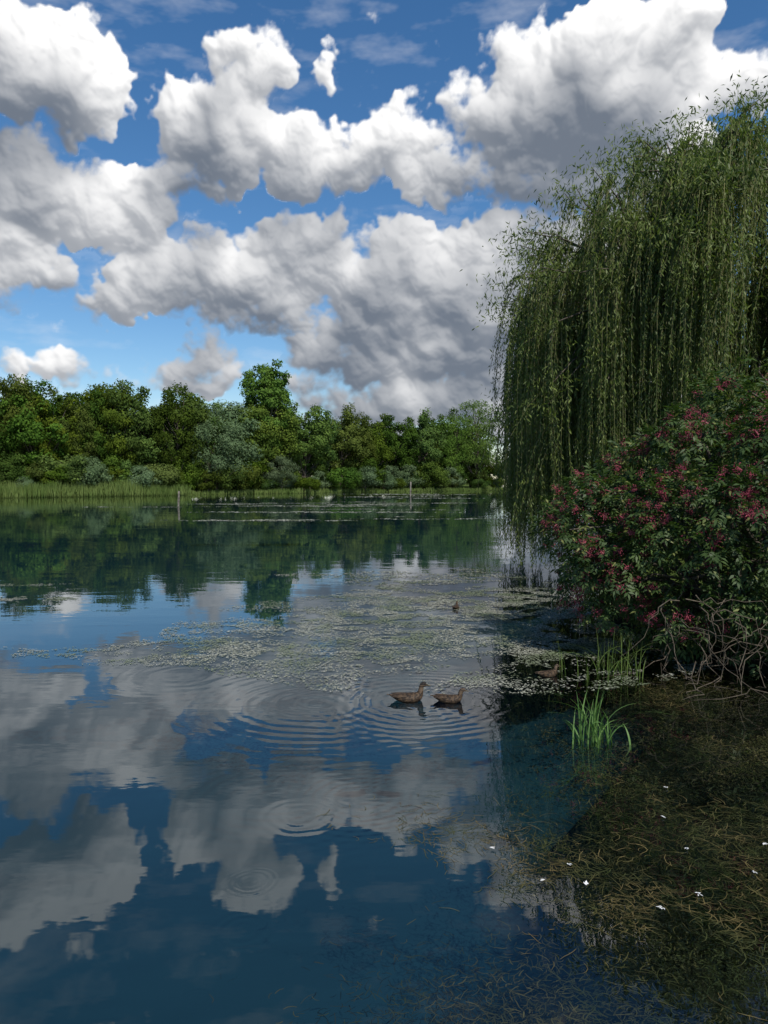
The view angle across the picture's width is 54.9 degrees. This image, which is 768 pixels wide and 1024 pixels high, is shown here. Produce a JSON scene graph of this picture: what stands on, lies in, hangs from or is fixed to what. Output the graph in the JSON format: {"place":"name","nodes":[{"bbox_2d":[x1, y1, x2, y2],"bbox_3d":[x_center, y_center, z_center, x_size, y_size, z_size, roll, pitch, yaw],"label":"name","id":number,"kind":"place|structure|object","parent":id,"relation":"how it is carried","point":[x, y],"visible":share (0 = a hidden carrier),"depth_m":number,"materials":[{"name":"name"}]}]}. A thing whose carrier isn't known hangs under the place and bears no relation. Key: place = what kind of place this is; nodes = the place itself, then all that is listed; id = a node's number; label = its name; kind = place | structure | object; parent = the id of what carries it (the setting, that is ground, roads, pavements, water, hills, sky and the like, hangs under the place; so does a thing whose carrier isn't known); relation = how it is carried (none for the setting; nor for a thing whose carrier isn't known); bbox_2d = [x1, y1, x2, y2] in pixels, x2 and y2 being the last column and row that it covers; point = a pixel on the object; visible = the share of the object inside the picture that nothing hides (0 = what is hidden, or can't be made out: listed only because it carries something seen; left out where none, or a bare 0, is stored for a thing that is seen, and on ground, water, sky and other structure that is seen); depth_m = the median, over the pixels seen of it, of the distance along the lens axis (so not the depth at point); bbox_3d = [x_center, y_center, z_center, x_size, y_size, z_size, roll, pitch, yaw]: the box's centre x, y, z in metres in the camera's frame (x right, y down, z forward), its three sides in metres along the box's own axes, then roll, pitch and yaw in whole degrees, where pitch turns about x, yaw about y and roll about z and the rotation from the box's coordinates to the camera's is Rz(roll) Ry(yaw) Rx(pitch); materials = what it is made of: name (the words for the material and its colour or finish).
{"place":"outdoors","nodes":[
{"label":"outdoors","id":0,"kind":"place"},
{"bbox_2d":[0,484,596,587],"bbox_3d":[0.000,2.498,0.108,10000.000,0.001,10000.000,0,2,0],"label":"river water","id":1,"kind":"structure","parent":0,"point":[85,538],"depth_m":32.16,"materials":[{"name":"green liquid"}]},
{"bbox_2d":[0,494,713,695],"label":"floating weed mat","id":2,"kind":"object","parent":1,"relation":"on","point":[483,619],"visible":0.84,"depth_m":12.16,"materials":[{"name":"green plant"}]},
{"bbox_2d":[387,682,430,703],"bbox_3d":[0.281,2.053,8.397,0.509,0.242,0.172,0,2,-3],"label":"mallard duck","id":3,"kind":"object","parent":1,"relation":"on","point":[409,697],"visible":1,"depth_m":8.35},
{"bbox_2d":[430,688,468,703],"bbox_3d":[0.741,2.076,8.358,0.448,0.192,0.151,0,3,8],"label":"mallard duck","id":4,"kind":"object","parent":1,"relation":"on","point":[449,698],"visible":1,"depth_m":8.31},
{"bbox_2d":[209,791,767,1023],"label":"drifting weed stems","id":5,"kind":"object","parent":1,"relation":"on","point":[537,1016],"visible":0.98,"depth_m":3.98,"materials":[{"name":"green plant"}]},
{"bbox_2d":[537,664,558,677],"bbox_3d":[2.100,2.039,9.447,0.407,0.166,0.138,-1,3,-25],"label":"mallard duck","id":6,"kind":"object","parent":1,"relation":"on","point":[549,673],"visible":1,"depth_m":9.40},
{"bbox_2d":[561,652,616,686],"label":"waterside grass","id":7,"kind":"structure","parent":1,"relation":"on","point":[609,669],"depth_m":9.32,"materials":[{"name":"green plant"}]},
{"bbox_2d":[551,629,650,683],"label":"waterside grass","id":8,"kind":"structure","parent":1,"relation":"on","point":[617,665],"depth_m":9.54,"materials":[{"name":"green plant"}]},
{"bbox_2d":[555,686,671,752],"bbox_3d":[2.126,1.935,6.993,0.914,0.644,1.002,-2,3,-39],"label":"reed clump","id":9,"kind":"object","parent":1,"relation":"in","point":[595,740],"visible":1,"depth_m":7.07,"materials":[{"name":"green plant"}]},
{"bbox_2d":[484,670,767,1023],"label":"submerged pond weed","id":10,"kind":"object","parent":1,"relation":"in","point":[744,745],"visible":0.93,"depth_m":5.57,"materials":[{"name":"green plant"}]},
{"bbox_2d":[490,786,767,909],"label":"white feathers","id":11,"kind":"object","parent":1,"relation":"on","point":[585,882],"visible":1,"depth_m":4.59},
{"bbox_2d":[0,480,767,1023],"bbox_3d":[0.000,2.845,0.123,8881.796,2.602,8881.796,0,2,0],"label":"ground","id":12,"kind":"structure","parent":0,"point":[172,848],"depth_m":8.98,"materials":[{"name":"soil"}]},
{"bbox_2d":[0,410,6,455],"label":"tree","id":13,"kind":"object","parent":12,"relation":"on","point":[1,444],"visible":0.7,"depth_m":109.58,"materials":[{"name":"green plant"}]},
{"bbox_2d":[0,462,11,484],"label":"shrub","id":14,"kind":"object","parent":12,"relation":"on","point":[2,473],"visible":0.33,"depth_m":106.31,"materials":[{"name":"green plant"}]},
{"bbox_2d":[0,451,25,485],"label":"shrub","id":15,"kind":"object","parent":12,"relation":"on","point":[15,465],"visible":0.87,"depth_m":106.53,"materials":[{"name":"green plant"}]},
{"bbox_2d":[0,374,33,429],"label":"tree","id":16,"kind":"object","parent":12,"relation":"on","point":[24,380],"visible":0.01,"depth_m":117.75,"materials":[{"name":"green plant"}]},
{"bbox_2d":[0,374,43,465],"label":"tree","id":17,"kind":"object","parent":12,"relation":"on","point":[21,389],"visible":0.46,"depth_m":110.62,"materials":[{"name":"green plant"}]},
{"bbox_2d":[12,476,33,486],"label":"shrub","id":18,"kind":"object","parent":12,"relation":"on","point":[25,481],"visible":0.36,"depth_m":106.60,"materials":[{"name":"green plant"}]},
{"bbox_2d":[13,465,40,484],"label":"shrub","id":19,"kind":"object","parent":12,"relation":"on","point":[26,475],"visible":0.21,"depth_m":108.02,"materials":[{"name":"green plant"}]},
{"bbox_2d":[0,379,72,466],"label":"tree","id":20,"kind":"object","parent":12,"relation":"on","point":[30,436],"visible":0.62,"depth_m":109.67,"materials":[{"name":"green plant"}]},
{"bbox_2d":[22,461,52,484],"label":"shrub","id":21,"kind":"object","parent":12,"relation":"on","point":[36,473],"visible":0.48,"depth_m":107.98,"materials":[{"name":"green plant"}]},
{"bbox_2d":[35,474,52,484],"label":"shrub","id":22,"kind":"object","parent":12,"relation":"on","point":[43,479],"visible":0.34,"depth_m":108.80,"materials":[{"name":"green plant"}]},
{"bbox_2d":[20,386,84,462],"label":"tree","id":23,"kind":"object","parent":12,"relation":"on","point":[47,422],"visible":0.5,"depth_m":111.76,"materials":[{"name":"green plant"}]},
{"bbox_2d":[43,465,71,485],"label":"shrub","id":24,"kind":"object","parent":12,"relation":"on","point":[58,474],"visible":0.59,"depth_m":108.53,"materials":[{"name":"green plant"}]},
{"bbox_2d":[28,454,100,485],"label":"shrub","id":25,"kind":"object","parent":12,"relation":"on","point":[76,464],"visible":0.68,"depth_m":109.69,"materials":[{"name":"green plant"}]},
{"bbox_2d":[47,392,98,426],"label":"tree","id":26,"kind":"object","parent":12,"relation":"on","point":[58,399],"visible":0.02,"depth_m":126.02,"materials":[{"name":"green plant"}]},
{"bbox_2d":[55,399,99,457],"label":"tree","id":27,"kind":"object","parent":12,"relation":"on","point":[88,424],"visible":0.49,"depth_m":114.23,"materials":[{"name":"green plant"}]},
{"bbox_2d":[65,389,120,464],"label":"tree","id":28,"kind":"object","parent":12,"relation":"on","point":[96,404],"visible":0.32,"depth_m":117.18,"materials":[{"name":"green plant"}]},
{"bbox_2d":[72,455,113,487],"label":"shrub","id":29,"kind":"object","parent":12,"relation":"on","point":[94,469],"visible":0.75,"depth_m":112.37,"materials":[{"name":"green plant"}]},
{"bbox_2d":[0,478,191,497],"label":"reed bed","id":30,"kind":"object","parent":12,"relation":"on","point":[41,490],"visible":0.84,"depth_m":110.35,"materials":[{"name":"green plant"}]},
{"bbox_2d":[90,388,136,465],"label":"tree","id":31,"kind":"object","parent":12,"relation":"on","point":[113,416],"visible":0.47,"depth_m":118.99,"materials":[{"name":"green plant"}]},
{"bbox_2d":[101,465,125,485],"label":"shrub","id":32,"kind":"object","parent":12,"relation":"on","point":[113,472],"visible":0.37,"depth_m":115.66,"materials":[{"name":"green plant"}]},
{"bbox_2d":[93,455,134,481],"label":"shrub","id":33,"kind":"object","parent":12,"relation":"on","point":[113,462],"visible":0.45,"depth_m":116.24,"materials":[{"name":"green plant"}]},
{"bbox_2d":[80,382,151,456],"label":"tree","id":34,"kind":"object","parent":12,"relation":"on","point":[87,394],"visible":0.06,"depth_m":126.47,"materials":[{"name":"green plant"}]},
{"bbox_2d":[114,459,140,481],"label":"shrub","id":35,"kind":"object","parent":12,"relation":"on","point":[125,465],"visible":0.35,"depth_m":116.76,"materials":[{"name":"green plant"}]},
{"bbox_2d":[98,378,163,466],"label":"tree","id":36,"kind":"object","parent":12,"relation":"on","point":[133,442],"visible":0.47,"depth_m":120.91,"materials":[{"name":"green plant"}]},
{"bbox_2d":[125,465,163,486],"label":"shrub","id":37,"kind":"object","parent":12,"relation":"on","point":[145,477],"visible":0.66,"depth_m":117.08,"materials":[{"name":"green plant"}]},
{"bbox_2d":[127,408,183,465],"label":"tree","id":38,"kind":"object","parent":12,"relation":"on","point":[149,455],"visible":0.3,"depth_m":123.03,"materials":[{"name":"green plant"}]},
{"bbox_2d":[141,463,180,486],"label":"shrub","id":39,"kind":"object","parent":12,"relation":"on","point":[169,474],"visible":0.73,"depth_m":119.97,"materials":[{"name":"green plant"}]},
{"bbox_2d":[149,405,181,464],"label":"tree","id":40,"kind":"object","parent":12,"relation":"on","point":[167,425],"visible":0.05,"depth_m":127.60,"materials":[{"name":"green plant"}]},
{"bbox_2d":[145,388,205,474],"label":"tree","id":41,"kind":"object","parent":12,"relation":"on","point":[163,437],"visible":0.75,"depth_m":124.23,"materials":[{"name":"green plant"}]},
{"bbox_2d":[154,380,219,461],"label":"tree","id":42,"kind":"object","parent":12,"relation":"on","point":[201,412],"visible":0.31,"depth_m":128.11,"materials":[{"name":"green plant"}]},
{"bbox_2d":[170,455,210,488],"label":"shrub","id":43,"kind":"object","parent":12,"relation":"on","point":[198,472],"visible":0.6,"depth_m":125.46,"materials":[{"name":"green plant"}]},
{"bbox_2d":[176,385,205,445],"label":"tree","id":44,"kind":"object","parent":12,"relation":"on","point":[179,395],"visible":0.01,"depth_m":136.87,"materials":[{"name":"green plant"}]},
{"bbox_2d":[181,469,204,489],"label":"shrub","id":45,"kind":"object","parent":12,"relation":"on","point":[188,475],"visible":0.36,"depth_m":125.60,"materials":[{"name":"green plant"}]},
{"bbox_2d":[194,479,217,490],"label":"shrub","id":46,"kind":"object","parent":12,"relation":"on","point":[197,484],"visible":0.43,"depth_m":126.99,"materials":[{"name":"green plant"}]},
{"bbox_2d":[191,469,223,490],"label":"shrub","id":47,"kind":"object","parent":12,"relation":"on","point":[210,485],"visible":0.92,"depth_m":126.02,"materials":[{"name":"green plant"}]},
{"bbox_2d":[201,416,226,464],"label":"tree","id":48,"kind":"object","parent":12,"relation":"on","point":[218,429],"visible":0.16,"depth_m":128.45,"materials":[{"name":"green plant"}]},
{"bbox_2d":[187,419,253,489],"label":"tree","id":49,"kind":"object","parent":12,"relation":"on","point":[219,462],"visible":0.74,"depth_m":126.41,"materials":[{"name":"green plant"}]},
{"bbox_2d":[188,399,265,489],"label":"tree","id":50,"kind":"object","parent":12,"relation":"on","point":[230,411],"visible":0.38,"depth_m":132.32,"materials":[{"name":"green plant"}]},
{"bbox_2d":[209,464,247,489],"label":"shrub","id":51,"kind":"object","parent":12,"relation":"on","point":[225,482],"visible":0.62,"depth_m":128.17,"materials":[{"name":"green plant"}]},
{"bbox_2d":[229,479,254,489],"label":"shrub","id":52,"kind":"object","parent":12,"relation":"on","point":[233,487],"visible":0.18,"depth_m":132.80,"materials":[{"name":"green plant"}]},
{"bbox_2d":[232,464,263,489],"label":"shrub","id":53,"kind":"object","parent":12,"relation":"on","point":[254,474],"visible":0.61,"depth_m":130.31,"materials":[{"name":"green plant"}]},
{"bbox_2d":[229,457,272,489],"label":"shrub","id":54,"kind":"object","parent":12,"relation":"on","point":[257,464],"visible":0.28,"depth_m":133.33,"materials":[{"name":"green plant"}]},
{"bbox_2d":[224,405,278,463],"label":"tree","id":55,"kind":"object","parent":12,"relation":"on","point":[268,452],"visible":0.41,"depth_m":133.72,"materials":[{"name":"green plant"}]},
{"bbox_2d":[238,359,295,460],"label":"tree","id":56,"kind":"object","parent":12,"relation":"on","point":[268,389],"visible":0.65,"depth_m":136.06,"materials":[{"name":"green plant"}]},
{"bbox_2d":[258,473,275,489],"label":"shrub","id":57,"kind":"object","parent":12,"relation":"on","point":[261,475],"visible":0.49,"depth_m":135.83,"materials":[{"name":"green plant"}]},
{"bbox_2d":[258,476,278,488],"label":"shrub","id":58,"kind":"object","parent":12,"relation":"on","point":[266,483],"visible":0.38,"depth_m":135.03,"materials":[{"name":"green plant"}]},
{"bbox_2d":[245,403,302,472],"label":"tree","id":59,"kind":"object","parent":12,"relation":"on","point":[277,432],"visible":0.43,"depth_m":136.04,"materials":[{"name":"green plant"}]},
{"bbox_2d":[262,454,300,488],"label":"shrub","id":60,"kind":"object","parent":12,"relation":"on","point":[280,473],"visible":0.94,"depth_m":135.77,"materials":[{"name":"green plant"}]},
{"bbox_2d":[275,477,294,489],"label":"shrub","id":61,"kind":"object","parent":12,"relation":"on","point":[290,484],"visible":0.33,"depth_m":138.88,"materials":[{"name":"green plant"}]},
{"bbox_2d":[270,468,303,487],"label":"shrub","id":62,"kind":"object","parent":12,"relation":"on","point":[297,471],"visible":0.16,"depth_m":138.04,"materials":[{"name":"green plant"}]},
{"bbox_2d":[275,402,309,468],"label":"tree","id":63,"kind":"object","parent":12,"relation":"on","point":[294,407],"visible":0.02,"depth_m":150.49,"materials":[{"name":"green plant"}]},
{"bbox_2d":[294,477,320,489],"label":"shrub","id":64,"kind":"object","parent":12,"relation":"on","point":[308,483],"visible":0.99,"depth_m":140.06,"materials":[{"name":"green plant"}]},
{"bbox_2d":[285,405,336,489],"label":"tree","id":65,"kind":"object","parent":12,"relation":"on","point":[316,444],"visible":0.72,"depth_m":141.67,"materials":[{"name":"green plant"}]},
{"bbox_2d":[300,464,330,487],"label":"shrub","id":66,"kind":"object","parent":12,"relation":"on","point":[319,468],"visible":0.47,"depth_m":144.25,"materials":[{"name":"green plant"}]},
{"bbox_2d":[301,403,341,472],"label":"tree","id":67,"kind":"object","parent":12,"relation":"on","point":[334,437],"visible":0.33,"depth_m":146.57,"materials":[{"name":"green plant"}]},
{"bbox_2d":[310,470,332,488],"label":"shrub","id":68,"kind":"object","parent":12,"relation":"on","point":[324,483],"visible":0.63,"depth_m":142.92,"materials":[{"name":"green plant"}]},
{"bbox_2d":[320,468,358,492],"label":"shrub","id":69,"kind":"object","parent":12,"relation":"on","point":[335,478],"visible":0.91,"depth_m":144.18,"materials":[{"name":"green plant"}]},
{"bbox_2d":[191,486,505,494],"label":"bank grass","id":70,"kind":"structure","parent":12,"relation":"on","point":[279,491],"depth_m":142.91,"materials":[{"name":"green plant"}]},
{"bbox_2d":[334,467,363,486],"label":"shrub","id":71,"kind":"object","parent":12,"relation":"on","point":[358,475],"visible":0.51,"depth_m":146.14,"materials":[{"name":"green plant"}]},
{"bbox_2d":[328,402,372,487],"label":"tree","id":72,"kind":"object","parent":12,"relation":"on","point":[350,424],"visible":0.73,"depth_m":149.26,"materials":[{"name":"green plant"}]},
{"bbox_2d":[336,412,380,470],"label":"tree","id":73,"kind":"object","parent":12,"relation":"on","point":[371,448],"visible":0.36,"depth_m":153.13,"materials":[{"name":"green plant"}]},
{"bbox_2d":[343,457,386,487],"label":"shrub","id":74,"kind":"object","parent":12,"relation":"on","point":[368,463],"visible":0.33,"depth_m":151.57,"materials":[{"name":"green plant"}]},
{"bbox_2d":[356,466,380,489],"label":"shrub","id":75,"kind":"object","parent":12,"relation":"on","point":[370,476],"visible":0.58,"depth_m":148.70,"materials":[{"name":"green plant"}]},
{"bbox_2d":[363,475,384,488],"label":"shrub","id":76,"kind":"object","parent":12,"relation":"on","point":[377,478],"visible":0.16,"depth_m":151.43,"materials":[{"name":"green plant"}]},
{"bbox_2d":[358,421,395,470],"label":"tree","id":77,"kind":"object","parent":12,"relation":"on","point":[386,457],"visible":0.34,"depth_m":157.54,"materials":[{"name":"green plant"}]},
{"bbox_2d":[361,413,401,462],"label":"tree","id":78,"kind":"object","parent":12,"relation":"on","point":[382,418],"visible":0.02,"depth_m":170.65,"materials":[{"name":"green plant"}]},
{"bbox_2d":[376,470,397,489],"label":"shrub","id":79,"kind":"object","parent":12,"relation":"on","point":[390,480],"visible":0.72,"depth_m":153.70,"materials":[{"name":"green plant"}]},
{"bbox_2d":[383,465,402,487],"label":"shrub","id":80,"kind":"object","parent":12,"relation":"on","point":[393,470],"visible":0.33,"depth_m":157.79,"materials":[{"name":"green plant"}]},
{"bbox_2d":[391,478,405,488],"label":"shrub","id":81,"kind":"object","parent":12,"relation":"on","point":[402,482],"visible":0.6,"depth_m":155.44,"materials":[{"name":"green plant"}]},
{"bbox_2d":[376,415,421,471],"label":"tree","id":82,"kind":"object","parent":12,"relation":"on","point":[392,437],"visible":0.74,"depth_m":161.03,"materials":[{"name":"green plant"}]},
{"bbox_2d":[393,465,425,488],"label":"shrub","id":83,"kind":"object","parent":12,"relation":"on","point":[406,470],"visible":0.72,"depth_m":158.86,"materials":[{"name":"green plant"}]},
{"bbox_2d":[411,475,424,487],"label":"shrub","id":84,"kind":"object","parent":12,"relation":"on","point":[419,485],"visible":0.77,"depth_m":160.54,"materials":[{"name":"green plant"}]},
{"bbox_2d":[397,407,447,465],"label":"tree","id":85,"kind":"object","parent":12,"relation":"on","point":[425,430],"visible":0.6,"depth_m":163.30,"materials":[{"name":"green plant"}]},
{"bbox_2d":[419,429,442,466],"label":"tree","id":86,"kind":"object","parent":12,"relation":"on","point":[438,463],"visible":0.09,"depth_m":169.89,"materials":[{"name":"green plant"}]},
{"bbox_2d":[413,461,450,487],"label":"shrub","id":87,"kind":"object","parent":12,"relation":"on","point":[427,470],"visible":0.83,"depth_m":161.60,"materials":[{"name":"green plant"}]},
{"bbox_2d":[435,465,451,487],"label":"shrub","id":88,"kind":"object","parent":12,"relation":"on","point":[446,472],"visible":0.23,"depth_m":165.76,"materials":[{"name":"green plant"}]},
{"bbox_2d":[428,407,468,469],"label":"tree","id":89,"kind":"object","parent":12,"relation":"on","point":[441,417],"visible":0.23,"depth_m":173.44,"materials":[{"name":"green plant"}]},
{"bbox_2d":[445,474,458,487],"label":"shrub","id":90,"kind":"object","parent":12,"relation":"on","point":[454,485],"visible":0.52,"depth_m":168.90,"materials":[{"name":"green plant"}]},
{"bbox_2d":[444,466,465,487],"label":"shrub","id":91,"kind":"object","parent":12,"relation":"on","point":[453,471],"visible":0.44,"depth_m":168.64,"materials":[{"name":"green plant"}]},
{"bbox_2d":[436,415,478,479],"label":"tree","id":92,"kind":"object","parent":12,"relation":"on","point":[459,438],"visible":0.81,"depth_m":170.36,"materials":[{"name":"green plant"}]},
{"bbox_2d":[451,466,468,487],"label":"shrub","id":93,"kind":"object","parent":12,"relation":"on","point":[464,473],"visible":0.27,"depth_m":171.97,"materials":[{"name":"green plant"}]},
{"bbox_2d":[455,428,486,487],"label":"tree","id":94,"kind":"object","parent":12,"relation":"on","point":[477,462],"visible":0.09,"depth_m":177.71,"materials":[{"name":"green plant"}]},
{"bbox_2d":[444,399,503,487],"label":"tree","id":95,"kind":"object","parent":12,"relation":"on","point":[481,442],"visible":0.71,"depth_m":173.07,"materials":[{"name":"green plant"}]},
{"bbox_2d":[464,470,488,487],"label":"shrub","id":96,"kind":"object","parent":12,"relation":"on","point":[484,476],"visible":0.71,"depth_m":174.02,"materials":[{"name":"green plant"}]},
{"bbox_2d":[470,478,490,488],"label":"shrub","id":97,"kind":"object","parent":12,"relation":"on","point":[484,483],"visible":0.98,"depth_m":173.27,"materials":[{"name":"green plant"}]},
{"bbox_2d":[465,463,500,484],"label":"shrub","id":98,"kind":"object","parent":12,"relation":"on","point":[490,468],"visible":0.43,"depth_m":176.15,"materials":[{"name":"green plant"}]},
{"bbox_2d":[459,69,767,569],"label":"weeping willow tree","id":99,"kind":"object","parent":12,"relation":"on","point":[616,344],"visible":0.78,"depth_m":18.18,"materials":[{"name":"green plant"}]},
{"bbox_2d":[526,337,767,700],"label":"elder bush","id":100,"kind":"object","parent":12,"relation":"on","point":[734,600],"visible":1,"depth_m":10.15,"materials":[{"name":"green plant"}]},
{"bbox_2d":[0,0,767,442],"bbox_3d":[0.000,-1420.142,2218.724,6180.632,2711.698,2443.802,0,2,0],"label":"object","id":101,"kind":"structure","parent":0,"point":[398,336],"depth_m":3103.26,"materials":[{"name":"white"}]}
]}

